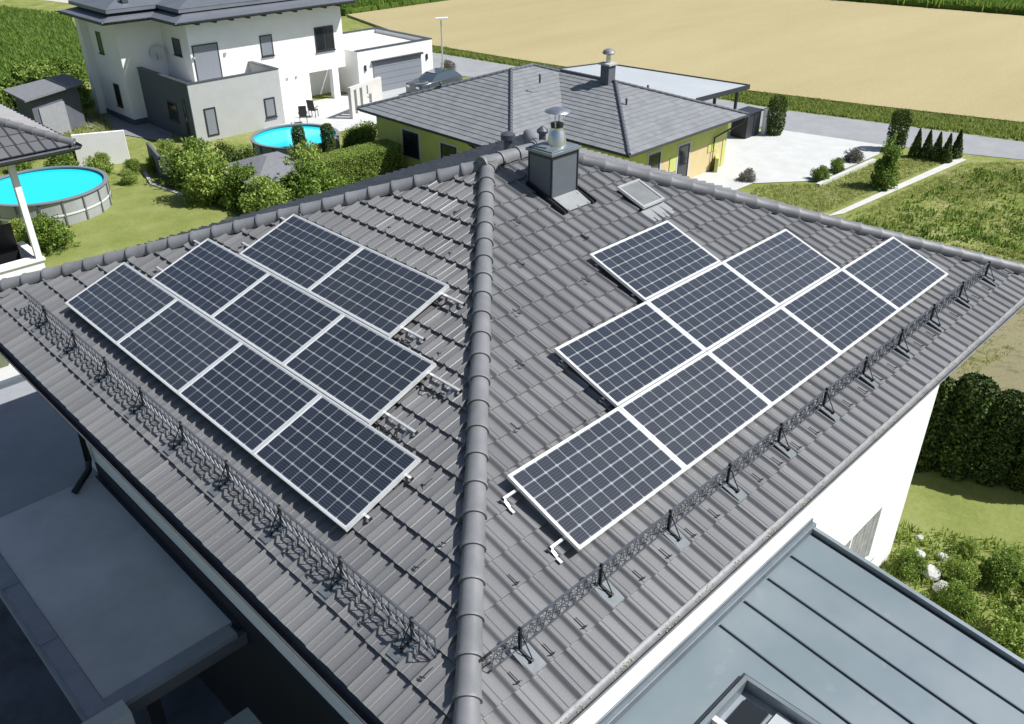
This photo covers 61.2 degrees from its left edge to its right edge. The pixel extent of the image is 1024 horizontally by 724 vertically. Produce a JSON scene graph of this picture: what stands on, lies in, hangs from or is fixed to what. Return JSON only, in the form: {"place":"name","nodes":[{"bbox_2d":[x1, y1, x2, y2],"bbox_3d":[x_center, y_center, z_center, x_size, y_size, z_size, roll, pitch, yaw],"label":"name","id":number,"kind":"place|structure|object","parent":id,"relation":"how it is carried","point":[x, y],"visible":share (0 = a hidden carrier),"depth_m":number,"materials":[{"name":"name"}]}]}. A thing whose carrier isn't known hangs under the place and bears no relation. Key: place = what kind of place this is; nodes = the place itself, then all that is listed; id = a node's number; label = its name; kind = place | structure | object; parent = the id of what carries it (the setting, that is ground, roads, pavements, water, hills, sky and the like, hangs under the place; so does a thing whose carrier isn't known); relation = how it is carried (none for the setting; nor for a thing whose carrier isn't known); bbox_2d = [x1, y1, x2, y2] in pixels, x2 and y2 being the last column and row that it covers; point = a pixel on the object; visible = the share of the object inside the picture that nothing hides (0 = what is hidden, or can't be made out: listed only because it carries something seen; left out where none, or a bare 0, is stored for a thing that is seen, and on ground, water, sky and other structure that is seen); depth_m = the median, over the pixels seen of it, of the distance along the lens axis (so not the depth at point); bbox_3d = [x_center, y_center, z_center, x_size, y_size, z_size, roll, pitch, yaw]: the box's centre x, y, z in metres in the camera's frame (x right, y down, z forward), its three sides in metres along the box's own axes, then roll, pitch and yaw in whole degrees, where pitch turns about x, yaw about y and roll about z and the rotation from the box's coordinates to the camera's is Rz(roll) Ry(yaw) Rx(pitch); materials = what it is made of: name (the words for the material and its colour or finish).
{"place":"outdoors","nodes":[
{"label":"outdoors","id":0,"kind":"place"},
{"bbox_2d":[71,130,129,165],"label":"garden wall","id":1,"kind":"structure","parent":0,"point":[113,145],"depth_m":47.23,"materials":[{"name":"paint"}]},
{"bbox_2d":[0,598,232,723],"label":"yard","id":2,"kind":"structure","parent":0,"point":[31,692],"depth_m":14.09,"materials":[{"name":"concrete"}]},
{"bbox_2d":[82,699,134,723],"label":"privacy wall","id":3,"kind":"structure","parent":2,"relation":"on","point":[119,712],"depth_m":10.21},
{"bbox_2d":[223,707,261,723],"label":"entrance canopy","id":4,"kind":"object","parent":2,"relation":"on","point":[246,716],"visible":1,"depth_m":10.17,"materials":[{"name":"metal"}]},
{"bbox_2d":[16,183,238,267],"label":"lawn","id":5,"kind":"structure","parent":0,"point":[134,216],"depth_m":40.34,"materials":[{"name":"plant"}]},
{"bbox_2d":[8,217,28,243],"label":"shrub","id":6,"kind":"object","parent":5,"relation":"on","point":[18,226],"visible":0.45,"depth_m":37.60,"materials":[{"name":"green plant"}]},
{"bbox_2d":[23,212,80,254],"bbox_3d":[-20.026,-5.612,37.356,2.112,1.713,2.271,-27,40,-37],"label":"shrub","id":7,"kind":"object","parent":5,"relation":"on","point":[49,231],"visible":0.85,"depth_m":37.06,"materials":[{"name":"green plant"}]},
{"bbox_2d":[0,165,112,226],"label":"round pool","id":8,"kind":"structure","parent":5,"relation":"on","point":[73,194],"depth_m":40.91,"materials":[{"name":"blue"}]},
{"bbox_2d":[153,158,248,215],"bbox_3d":[-12.265,-9.715,45.725,16.798,0.001,10.196,18,35,28],"label":"planting bed","id":9,"kind":"object","parent":5,"relation":"on","point":[157,177],"visible":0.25,"depth_m":44.10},
{"bbox_2d":[159,136,221,191],"bbox_3d":[-16.494,-10.246,44.476,3.219,2.527,3.359,-27,40,-37],"label":"shrub","id":10,"kind":"object","parent":9,"relation":"on","point":[189,145],"visible":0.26,"depth_m":44.23,"materials":[{"name":"green plant"}]},
{"bbox_2d":[176,146,228,207],"bbox_3d":[-14.846,-9.165,42.422,3.201,2.738,3.066,-27,40,-37],"label":"shrub","id":11,"kind":"object","parent":9,"relation":"on","point":[202,183],"visible":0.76,"depth_m":41.83,"materials":[{"name":"green plant"}]},
{"bbox_2d":[216,161,256,211],"bbox_3d":[-12.849,-8.680,42.043,3.033,2.261,2.787,-27,40,-37],"label":"shrub","id":12,"kind":"object","parent":9,"relation":"on","point":[230,192],"visible":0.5,"depth_m":41.35,"materials":[{"name":"green plant"}]},
{"bbox_2d":[237,174,297,213],"bbox_3d":[-11.404,-7.681,40.491,2.821,2.099,2.663,0,31,1],"label":"shrub","id":13,"kind":"object","parent":9,"relation":"on","point":[266,195],"visible":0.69,"depth_m":40.18,"materials":[{"name":"green plant"}]},
{"bbox_2d":[222,151,317,207],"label":"summer house","id":14,"kind":"structure","parent":9,"relation":"on","point":[272,164],"depth_m":42.07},
{"bbox_2d":[283,140,325,183],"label":"shrub","id":15,"kind":"object","parent":9,"relation":"on","point":[310,152],"visible":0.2,"depth_m":42.83,"materials":[{"name":"green plant"}]},
{"bbox_2d":[272,157,338,200],"bbox_3d":[-9.865,-8.380,41.288,3.304,2.527,3.351,-27,40,-37],"label":"shrub","id":16,"kind":"object","parent":9,"relation":"on","point":[309,178],"visible":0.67,"depth_m":40.98,"materials":[{"name":"green plant"}]},
{"bbox_2d":[316,138,404,183],"bbox_3d":[-8.067,-10.415,45.419,4.796,1.652,1.684,-23,38,-34],"label":"trimmed hedge","id":17,"kind":"object","parent":9,"relation":"on","point":[379,157],"visible":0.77,"depth_m":45.02,"materials":[{"name":"green"}]},
{"bbox_2d":[250,123,339,155],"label":"round pool","id":18,"kind":"structure","parent":5,"relation":"on","point":[278,138],"depth_m":48.42,"materials":[{"name":"blue"}]},
{"bbox_2d":[84,113,172,141],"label":"villa path","id":19,"kind":"structure","parent":0,"point":[149,131],"depth_m":53.82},
{"bbox_2d":[263,94,376,131],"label":"patio","id":20,"kind":"structure","parent":0,"point":[334,112],"depth_m":56.61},
{"bbox_2d":[347,77,382,118],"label":"pierced screen wall","id":21,"kind":"structure","parent":20,"relation":"on","point":[359,92],"depth_m":56.28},
{"bbox_2d":[367,87,407,98],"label":"driveway","id":22,"kind":"structure","parent":0,"point":[393,93],"depth_m":61.76,"materials":[{"name":"concrete"}]},
{"bbox_2d":[406,68,462,92],"bbox_3d":[-5.535,-20.087,61.856,1.800,1.462,4.350,24,38,34],"label":"parked car","id":23,"kind":"object","parent":22,"relation":"on","point":[434,77],"visible":0.59,"depth_m":61.20,"materials":[{"name":"grey paint"}]},
{"bbox_2d":[0,0,1023,261],"bbox_3d":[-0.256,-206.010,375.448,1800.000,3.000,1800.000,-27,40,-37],"label":"ground","id":24,"kind":"structure","parent":0,"point":[136,148],"depth_m":45.60,"materials":[{"name":"plant"}]},
{"bbox_2d":[0,59,64,111],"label":"villa hedge","id":25,"kind":"object","parent":24,"relation":"on","point":[7,100],"visible":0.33,"depth_m":57.54,"materials":[{"name":"green"}]},
{"bbox_2d":[0,103,81,367],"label":"house","id":26,"kind":"structure","parent":24,"relation":"on","point":[23,138],"depth_m":23.62,"materials":[{"name":"grey"}]},
{"bbox_2d":[3,74,85,134],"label":"garden shed","id":27,"kind":"structure","parent":24,"relation":"on","point":[54,103],"depth_m":52.26,"materials":[{"name":"wood"}]},
{"bbox_2d":[38,101,71,134],"bbox_3d":[-27.570,-14.579,52.227,0.060,1.900,2.035,9,32,15],"label":"door","id":28,"kind":"structure","parent":27,"relation":"in","point":[54,116],"depth_m":52.22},
{"bbox_2d":[0,107,116,174],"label":"rough grass","id":29,"kind":"structure","parent":24,"relation":"on","point":[97,122],"depth_m":54.10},
{"bbox_2d":[43,153,80,166],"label":"shrub","id":30,"kind":"object","parent":24,"relation":"on","point":[67,159],"visible":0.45,"depth_m":45.14,"materials":[{"name":"green plant"}]},
{"bbox_2d":[82,151,115,174],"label":"shrub","id":31,"kind":"object","parent":24,"relation":"on","point":[100,160],"visible":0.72,"depth_m":46.14,"materials":[{"name":"green plant"}]},
{"bbox_2d":[0,374,247,723],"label":"flat roofed annexe","id":32,"kind":"structure","parent":24,"relation":"on","point":[108,598],"depth_m":12.19,"materials":[{"name":"concrete"}]},
{"bbox_2d":[54,0,356,142],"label":"white villa","id":33,"kind":"object","parent":24,"relation":"on","point":[208,70],"visible":0.99,"depth_m":53.57,"materials":[{"name":"paint"}]},
{"bbox_2d":[191,42,222,80],"bbox_3d":[-18.699,-18.409,53.124,1.700,2.150,0.035,-27,40,-37],"label":"window","id":34,"kind":"structure","parent":33,"relation":"in","point":[207,62],"depth_m":53.10,"materials":[{"name":"glass"}]},
{"bbox_2d":[203,107,219,136],"bbox_3d":[-17.863,-14.279,51.435,0.750,1.650,0.035,-27,40,-37],"label":"window","id":35,"kind":"structure","parent":33,"relation":"in","point":[210,115],"depth_m":51.43,"materials":[{"name":"glass"}]},
{"bbox_2d":[259,34,275,57],"bbox_3d":[-15.706,-20.256,55.455,0.980,1.350,0.100,-27,40,-37],"label":"window","id":36,"kind":"structure","parent":33,"relation":"in","point":[266,43],"depth_m":55.47,"materials":[{"name":"glass"}]},
{"bbox_2d":[314,25,335,52],"bbox_3d":[-12.594,-21.734,58.195,1.580,1.600,0.100,-27,40,-37],"label":"window","id":37,"kind":"structure","parent":33,"relation":"in","point":[324,35],"depth_m":58.20,"materials":[{"name":"glass"}]},
{"bbox_2d":[320,123,336,153],"bbox_3d":[-9.946,-11.714,46.914,0.862,2.498,0.840,-27,40,-37],"label":"columnar thuja","id":38,"kind":"object","parent":24,"relation":"on","point":[330,137],"visible":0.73,"depth_m":46.51,"materials":[{"name":"green plant"}]},
{"bbox_2d":[340,126,373,149],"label":"shrub","id":39,"kind":"object","parent":24,"relation":"on","point":[352,138],"visible":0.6,"depth_m":48.64,"materials":[{"name":"green plant"}]},
{"bbox_2d":[338,27,432,94],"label":"white garage","id":40,"kind":"structure","parent":24,"relation":"on","point":[392,59],"depth_m":62.52,"materials":[{"name":"paint"}]},
{"bbox_2d":[372,54,421,91],"bbox_3d":[-8.246,-20.907,62.630,4.450,2.150,0.028,-27,40,-37],"label":"garage door","id":41,"kind":"structure","parent":40,"relation":"in","point":[395,73],"depth_m":62.59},
{"bbox_2d":[0,106,1023,723],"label":"tiled house","id":42,"kind":"structure","parent":24,"relation":"on","point":[504,238],"depth_m":9.75,"materials":[{"name":"tile"}]},
{"bbox_2d":[24,291,436,662],"bbox_3d":[-3.867,0.750,9.674,0.261,0.331,9.024,-27,40,-37],"label":"snow guard","id":43,"kind":"object","parent":42,"relation":"on","point":[406,643],"visible":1,"depth_m":8.61,"materials":[{"name":"metal"}]},
{"bbox_2d":[155,266,417,440],"bbox_3d":[-3.056,-0.265,10.549,0.169,0.118,5.790,-27,40,-37],"label":"mounting rail","id":44,"kind":"object","parent":42,"relation":"attached to","point":[410,429],"visible":0.3,"depth_m":8.91,"materials":[{"name":"metal"}]},
{"bbox_2d":[151,238,269,318],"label":"solar panel","id":45,"kind":"object","parent":44,"relation":"on","point":[208,278],"visible":1,"depth_m":11.68,"materials":[{"name":"blue"}]},
{"bbox_2d":[210,272,344,365],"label":"solar panel","id":46,"kind":"object","parent":44,"relation":"attached to","point":[276,319],"visible":1,"depth_m":10.65,"materials":[{"name":"blue"}]},
{"bbox_2d":[282,314,436,424],"bbox_3d":[-1.736,0.040,9.684,1.664,0.040,0.986,27,60,38],"label":"solar panel","id":47,"kind":"object","parent":44,"relation":"attached to","point":[364,372],"visible":1,"depth_m":9.62,"materials":[{"name":"blue"}]},
{"bbox_2d":[241,241,425,346],"bbox_3d":[-2.438,-0.917,10.989,0.169,0.118,3.988,-27,40,-37],"label":"mounting rail","id":48,"kind":"object","parent":42,"relation":"attached to","point":[403,328],"visible":0.3,"depth_m":9.91,"materials":[{"name":"metal"}]},
{"bbox_2d":[239,214,363,292],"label":"solar panel","id":49,"kind":"object","parent":48,"relation":"attached to","point":[303,254],"visible":1,"depth_m":11.57,"materials":[{"name":"blue"}]},
{"bbox_2d":[307,246,449,337],"bbox_3d":[-1.662,-0.890,10.594,1.664,0.041,0.986,27,60,38],"label":"solar panel","id":50,"kind":"object","parent":48,"relation":"attached to","point":[382,294],"visible":1,"depth_m":10.53,"materials":[{"name":"blue"}]},
{"bbox_2d":[356,514,371,523],"bbox_3d":[-3.770,0.320,10.213,0.169,0.118,6.782,-27,40,-37],"label":"mounting rail","id":51,"kind":"object","parent":42,"relation":"attached to","point":[369,518],"visible":0.16,"depth_m":8.17,"materials":[{"name":"metal"}]},
{"bbox_2d":[65,262,177,345],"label":"solar panel","id":52,"kind":"object","parent":51,"relation":"attached to","point":[121,301],"visible":1,"depth_m":11.79,"materials":[{"name":"blue"}]},
{"bbox_2d":[116,298,242,393],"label":"solar panel","id":53,"kind":"object","parent":51,"relation":"on","point":[176,346],"visible":1,"depth_m":10.77,"materials":[{"name":"blue"}]},
{"bbox_2d":[177,341,321,455],"bbox_3d":[-2.990,0.370,9.794,1.664,0.040,0.986,27,60,38],"label":"solar panel","id":54,"kind":"object","parent":51,"relation":"attached to","point":[248,398],"visible":1,"depth_m":9.74,"materials":[{"name":"blue"}]},
{"bbox_2d":[252,394,420,531],"bbox_3d":[-1.808,0.969,8.774,1.664,0.040,0.986,27,60,38],"label":"solar panel","id":55,"kind":"object","parent":51,"relation":"attached to","point":[341,467],"visible":1,"depth_m":8.71,"materials":[{"name":"grey"}]},
{"bbox_2d":[500,488,518,513],"bbox_3d":[2.981,-0.208,10.691,8.576,0.118,0.169,-27,40,-37],"label":"mounting rail","id":56,"kind":"object","parent":42,"relation":"attached to","point":[505,497],"visible":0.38,"depth_m":8.11,"materials":[{"name":"silver metal"}]},
{"bbox_2d":[618,352,772,470],"bbox_3d":[2.050,0.499,9.564,1.664,0.040,0.986,-27,60,-37],"label":"solar panel","id":57,"kind":"object","parent":56,"relation":"attached to","point":[689,415],"visible":1,"depth_m":9.51,"materials":[{"name":"grey"}]},
{"bbox_2d":[842,237,947,311],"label":"solar panel","id":58,"kind":"object","parent":56,"relation":"attached to","point":[897,273],"visible":1,"depth_m":12.57,"materials":[{"name":"blue"}]},
{"bbox_2d":[547,537,564,563],"bbox_3d":[3.411,0.198,10.432,8.576,0.118,0.169,-27,40,-37],"label":"mounting rail","id":59,"kind":"object","parent":42,"relation":"attached to","point":[552,546],"visible":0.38,"depth_m":7.85,"materials":[{"name":"silver metal"}]},
{"bbox_2d":[506,407,686,551],"bbox_3d":[0.867,1.102,8.547,1.664,0.040,0.986,-27,60,-37],"label":"solar panel","id":60,"kind":"object","parent":59,"relation":"attached to","point":[581,489],"visible":1,"depth_m":8.48,"materials":[{"name":"grey"}]},
{"bbox_2d":[707,306,841,406],"bbox_3d":[3.232,-0.104,10.581,1.664,0.040,0.986,-27,60,-37],"label":"solar panel","id":61,"kind":"object","parent":59,"relation":"attached to","point":[776,356],"visible":1,"depth_m":10.53,"materials":[{"name":"blue"}]},
{"bbox_2d":[781,268,899,353],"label":"solar panel","id":62,"kind":"object","parent":59,"relation":"attached to","point":[841,310],"visible":1,"depth_m":11.55,"materials":[{"name":"blue"}]},
{"bbox_2d":[599,397,611,410],"bbox_3d":[2.793,-0.452,10.872,5.062,0.118,0.169,-27,40,-37],"label":"mounting rail","id":63,"kind":"object","parent":42,"relation":"attached to","point":[602,400],"visible":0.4,"depth_m":9.35,"materials":[{"name":"metal"}]},
{"bbox_2d":[554,301,705,407],"bbox_3d":[1.386,-0.128,9.964,1.664,0.041,0.986,-27,60,-37],"label":"solar panel","id":64,"kind":"object","parent":63,"relation":"attached to","point":[620,359],"visible":1,"depth_m":9.90,"materials":[{"name":"blue"}]},
{"bbox_2d":[647,262,778,351],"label":"solar panel","id":65,"kind":"object","parent":63,"relation":"attached to","point":[713,306],"visible":1,"depth_m":10.93,"materials":[{"name":"blue"}]},
{"bbox_2d":[722,229,839,306],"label":"solar panel","id":66,"kind":"object","parent":63,"relation":"attached to","point":[782,267],"visible":1,"depth_m":11.95,"materials":[{"name":"blue"}]},
{"bbox_2d":[616,179,674,220],"bbox_3d":[1.928,-2.329,12.436,0.550,0.353,0.740,-27,40,-37],"label":"roof window","id":67,"kind":"structure","parent":42,"relation":"in","point":[636,192],"depth_m":12.41,"materials":[{"name":"metal"}]},
{"bbox_2d":[490,261,999,673],"bbox_3d":[3.658,0.517,10.057,10.638,0.331,0.261,-27,40,-37],"label":"snow guard","id":68,"kind":"object","parent":42,"relation":"on","point":[527,655],"visible":1,"depth_m":8.78,"materials":[{"name":"metal"}]},
{"bbox_2d":[842,502,884,561],"bbox_3d":[5.643,3.400,14.569,2.390,1.280,0.100,-27,40,-37],"label":"window","id":69,"kind":"structure","parent":42,"relation":"in","point":[861,541],"depth_m":14.86,"materials":[{"name":"glass"}]},
{"bbox_2d":[356,48,749,177],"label":"yellow house","id":70,"kind":"structure","parent":24,"relation":"on","point":[609,114],"depth_m":44.48,"materials":[{"name":"grey"}]},
{"bbox_2d":[402,129,419,159],"bbox_3d":[-5.430,-11.625,46.202,0.100,1.350,1.380,-27,40,-37],"label":"window","id":71,"kind":"structure","parent":70,"relation":"in","point":[410,139],"depth_m":46.22,"materials":[{"name":"glass"}]},
{"bbox_2d":[677,143,689,175],"bbox_3d":[8.804,-10.215,44.496,0.900,1.900,0.035,-27,40,-37],"label":"window","id":72,"kind":"structure","parent":70,"relation":"in","point":[683,159],"depth_m":44.40,"materials":[{"name":"glass"}]},
{"bbox_2d":[561,63,749,134],"bbox_3d":[8.320,-16.135,53.596,4.968,3.050,11.229,-27,40,-37],"label":"flat carport","id":73,"kind":"object","parent":24,"relation":"on","point":[697,88],"visible":0.38,"depth_m":51.70,"materials":[{"name":"metal"}]},
{"bbox_2d":[340,0,1023,13],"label":"maize","id":74,"kind":"object","parent":24,"relation":"on","point":[1011,4],"visible":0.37,"depth_m":91.88,"materials":[{"name":"green plant"}]},
{"bbox_2d":[766,95,788,135],"bbox_3d":[15.944,-14.821,52.122,1.235,2.458,1.268,-27,40,-37],"label":"columnar thuja","id":75,"kind":"object","parent":24,"relation":"on","point":[773,128],"visible":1,"depth_m":51.89,"materials":[{"name":"green plant"}]},
{"bbox_2d":[596,518,1023,723],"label":"zinc roofed annexe","id":76,"kind":"structure","parent":24,"relation":"on","point":[809,622],"depth_m":10.69,"materials":[{"name":"grey metal"}]},
{"bbox_2d":[887,108,913,151],"bbox_3d":[22.091,-13.219,49.383,1.242,2.458,1.260,-27,40,-37],"label":"columnar thuja","id":77,"kind":"object","parent":24,"relation":"on","point":[901,132],"visible":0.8,"depth_m":49.02,"materials":[{"name":"green plant"}]},
{"bbox_2d":[842,161,1023,377],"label":"meadow grass","id":78,"kind":"structure","parent":24,"relation":"on","point":[958,193],"depth_m":42.07,"materials":[{"name":"plant"}]},
{"bbox_2d":[854,165,1023,309],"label":"weed patch","id":79,"kind":"object","parent":24,"relation":"on","point":[952,215],"visible":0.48,"depth_m":40.38,"materials":[{"name":"green plant"}]},
{"bbox_2d":[949,307,1023,412],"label":"dry soil","id":80,"kind":"structure","parent":24,"relation":"on","point":[1006,372],"depth_m":28.34,"materials":[{"name":"soil"}]},
{"bbox_2d":[341,0,1023,15],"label":"maize field","id":81,"kind":"structure","parent":0,"point":[947,6],"depth_m":93.19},
{"bbox_2d":[347,0,1023,124],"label":"wheat field","id":82,"kind":"structure","parent":0,"point":[952,62],"depth_m":77.15,"materials":[{"name":"plant"}]},
{"bbox_2d":[432,52,1023,159],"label":"road","id":83,"kind":"structure","parent":0,"point":[844,128],"depth_m":53.58,"materials":[{"name":"asphalt"}]},
{"bbox_2d":[432,46,1023,140],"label":"verge grass","id":84,"kind":"structure","parent":0,"point":[988,127],"depth_m":56.51,"materials":[{"name":"plant"}]},
{"bbox_2d":[692,130,881,189],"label":"paved courtyard","id":85,"kind":"structure","parent":0,"point":[788,156],"depth_m":48.84,"materials":[{"name":"concrete"}]},
{"bbox_2d":[731,106,763,138],"bbox_3d":[14.139,-14.414,52.163,1.800,1.520,1.100,-27,40,-37],"label":"bin shelter","id":86,"kind":"object","parent":85,"relation":"on","point":[748,127],"visible":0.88,"depth_m":51.81,"materials":[{"name":"black plastic"}]},
{"bbox_2d":[748,157,940,212],"bbox_3d":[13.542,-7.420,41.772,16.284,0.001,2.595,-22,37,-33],"label":"courtyard lawn","id":87,"kind":"structure","parent":0,"point":[859,196],"depth_m":43.33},
{"bbox_2d":[866,130,903,190],"bbox_3d":[18.962,-10.161,43.657,1.499,3.024,1.590,2,31,3],"label":"young tree","id":88,"kind":"object","parent":87,"relation":"on","point":[885,167],"visible":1,"depth_m":43.49,"materials":[{"name":"green plant"}]},
{"bbox_2d":[830,158,965,215],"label":"garden path","id":89,"kind":"structure","parent":0,"point":[905,183],"depth_m":44.70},
{"bbox_2d":[880,427,1023,653],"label":"lawn","id":90,"kind":"structure","parent":0,"point":[969,505],"depth_m":17.86,"materials":[{"name":"plant"}]},
{"bbox_2d":[891,547,928,584],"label":"garden plant","id":91,"kind":"object","parent":90,"relation":"on","point":[908,561],"visible":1,"depth_m":16.31,"materials":[{"name":"green plant"}]},
{"bbox_2d":[914,376,960,472],"bbox_3d":[9.054,1.350,18.869,0.950,2.494,0.945,-27,40,-37],"label":"hedge thuja","id":92,"kind":"object","parent":90,"relation":"on","point":[930,451],"visible":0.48,"depth_m":18.49,"materials":[{"name":"green plant"}]},
{"bbox_2d":[879,519,1023,656],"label":"corner weeds","id":93,"kind":"object","parent":90,"relation":"on","point":[909,537],"visible":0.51,"depth_m":16.70,"materials":[{"name":"green plant"}]},
{"bbox_2d":[935,577,979,623],"bbox_3d":[8.001,4.258,15.546,0.747,0.662,0.859,-27,40,-37],"label":"garden plant","id":94,"kind":"object","parent":90,"relation":"on","point":[961,598],"visible":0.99,"depth_m":15.44,"materials":[{"name":"green plant"}]},
{"bbox_2d":[935,551,982,590],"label":"garden plant","id":95,"kind":"object","parent":90,"relation":"on","point":[965,571],"visible":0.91,"depth_m":16.13,"materials":[{"name":"green plant"}]},
{"bbox_2d":[932,372,1001,481],"bbox_3d":[9.726,1.415,18.609,0.989,2.618,1.000,-27,40,-37],"label":"hedge thuja","id":96,"kind":"object","parent":90,"relation":"on","point":[972,411],"visible":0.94,"depth_m":18.28,"materials":[{"name":"green plant"}]},
{"bbox_2d":[953,535,982,566],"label":"garden plant","id":97,"kind":"object","parent":90,"relation":"on","point":[968,548],"visible":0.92,"depth_m":16.69,"materials":[{"name":"green plant"}]},
{"bbox_2d":[970,388,1023,487],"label":"hedge thuja","id":98,"kind":"object","parent":90,"relation":"on","point":[995,458],"visible":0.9,"depth_m":18.14,"materials":[{"name":"green plant"}]},
{"bbox_2d":[979,546,1023,596],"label":"garden plant","id":99,"kind":"object","parent":90,"relation":"on","point":[1004,564],"visible":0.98,"depth_m":15.99,"materials":[{"name":"green plant"}]},
{"bbox_2d":[985,602,1023,659],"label":"garden plant","id":100,"kind":"object","parent":90,"relation":"on","point":[1005,628],"visible":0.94,"depth_m":14.79,"materials":[{"name":"green plant"}]},
{"bbox_2d":[1005,429,1023,493],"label":"hedge thuja","id":101,"kind":"object","parent":90,"relation":"on","point":[1015,480],"visible":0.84,"depth_m":18.44,"materials":[{"name":"green plant"}]},
{"label":"maize field","id":102,"kind":"structure","parent":0,"visible":0},
{"bbox_2d":[0,4,87,80],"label":"maize rows","id":103,"kind":"object","parent":102,"relation":"on","point":[25,33],"visible":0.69,"depth_m":78.81,"materials":[{"name":"green plant"}]},
{"bbox_2d":[47,53,89,86],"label":"shrub","id":104,"kind":"object","parent":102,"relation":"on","point":[64,65],"visible":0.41,"depth_m":62.62,"materials":[{"name":"green plant"}]},
{"bbox_3d":[2.129,-1.079,11.273,1.718,0.118,0.169,-27,40,-37],"label":"mounting rail","id":105,"kind":"object","parent":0,"visible":0},
{"bbox_2d":[589,220,720,301],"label":"solar panel","id":106,"kind":"object","parent":105,"relation":"on","point":[650,262],"visible":1,"depth_m":11.32,"materials":[{"name":"blue"}]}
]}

